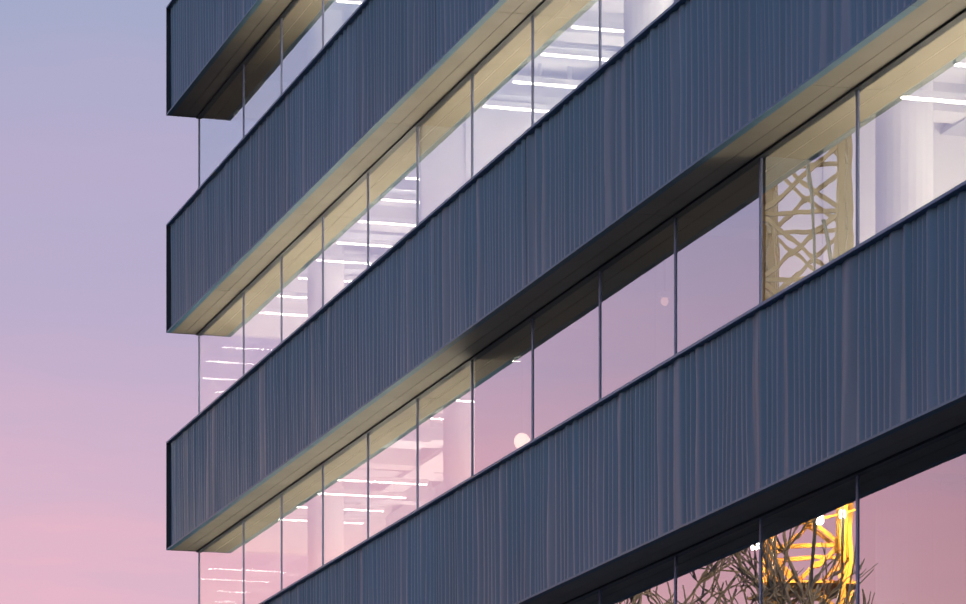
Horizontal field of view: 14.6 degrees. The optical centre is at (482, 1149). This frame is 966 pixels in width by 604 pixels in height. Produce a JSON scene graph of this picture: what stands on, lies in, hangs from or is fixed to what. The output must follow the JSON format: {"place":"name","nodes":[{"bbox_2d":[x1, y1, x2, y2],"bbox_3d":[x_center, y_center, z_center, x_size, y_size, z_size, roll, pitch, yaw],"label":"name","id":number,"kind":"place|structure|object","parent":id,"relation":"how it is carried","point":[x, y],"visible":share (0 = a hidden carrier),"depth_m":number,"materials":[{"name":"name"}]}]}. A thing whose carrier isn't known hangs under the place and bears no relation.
{"place":"outdoors","nodes":[
{"label":"outdoors","id":0,"kind":"place"},
{"bbox_2d":[0,0,197,603],"label":"sky","id":1,"kind":"structure","parent":0,"point":[94,169],"materials":[{"name":"purple"}]},
{"bbox_2d":[166,0,965,603],"bbox_3d":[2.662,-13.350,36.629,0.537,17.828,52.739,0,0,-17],"label":"parapet coping","id":2,"kind":"object","parent":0,"point":[858,248],"visible":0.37,"depth_m":44.02,"materials":[{"name":"black metal"}]},
{"bbox_2d":[167,0,965,603],"bbox_3d":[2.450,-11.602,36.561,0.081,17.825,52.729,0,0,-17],"label":"bottom rail","id":3,"kind":"object","parent":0,"point":[709,154],"visible":1,"depth_m":42.23,"materials":[{"name":"black metal"}]},
{"bbox_3d":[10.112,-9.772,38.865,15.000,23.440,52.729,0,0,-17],"label":"interior walls","id":4,"kind":"object","parent":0,"visible":0},
{"bbox_2d":[199,0,965,603],"bbox_3d":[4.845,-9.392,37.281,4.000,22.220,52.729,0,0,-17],"label":"facade glass","id":5,"kind":"object","parent":4,"relation":"attached to","point":[911,160],"visible":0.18,"depth_m":41.89,"materials":[{"name":"clear glass"}]},
{"bbox_2d":[198,0,858,603],"bbox_3d":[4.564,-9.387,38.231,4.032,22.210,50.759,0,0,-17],"label":"window mullions","id":6,"kind":"object","parent":5,"relation":"attached to","point":[600,318],"visible":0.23,"depth_m":44.47,"materials":[{"name":"black metal"}]},
{"bbox_2d":[166,0,965,603],"bbox_3d":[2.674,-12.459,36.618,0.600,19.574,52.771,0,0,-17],"label":"facade edge trim","id":7,"kind":"structure","parent":5,"relation":"attached to","point":[568,290],"depth_m":45.87,"materials":[{"name":"black metal"}]},
{"bbox_2d":[171,0,255,107],"bbox_3d":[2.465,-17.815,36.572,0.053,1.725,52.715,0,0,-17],"label":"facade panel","id":8,"kind":"object","parent":7,"relation":"attached to","point":[201,30],"visible":0.9,"depth_m":59.95,"materials":[{"name":"paint"}]},
{"bbox_2d":[171,0,497,325],"bbox_3d":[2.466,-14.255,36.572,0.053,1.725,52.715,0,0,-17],"label":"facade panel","id":9,"kind":"object","parent":7,"relation":"attached to","point":[371,66],"visible":0.83,"depth_m":52.79,"materials":[{"name":"paint"}]},
{"bbox_2d":[171,0,913,544],"bbox_3d":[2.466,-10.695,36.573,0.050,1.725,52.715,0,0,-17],"label":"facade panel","id":10,"kind":"object","parent":7,"relation":"attached to","point":[681,88],"visible":0.88,"depth_m":43.16,"materials":[{"name":"paint"}]},
{"bbox_2d":[172,0,965,603],"bbox_3d":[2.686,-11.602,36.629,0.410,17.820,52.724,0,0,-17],"label":"soffit panels","id":11,"kind":"object","parent":7,"relation":"attached to","point":[820,94],"visible":0.9,"depth_m":43.80,"materials":[{"name":"beige metal"}]},
{"bbox_2d":[268,190,965,603],"bbox_3d":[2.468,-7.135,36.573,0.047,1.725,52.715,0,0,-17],"label":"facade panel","id":12,"kind":"object","parent":7,"relation":"attached to","point":[860,346],"visible":0.94,"depth_m":37.41,"materials":[{"name":"paint"}]}
]}

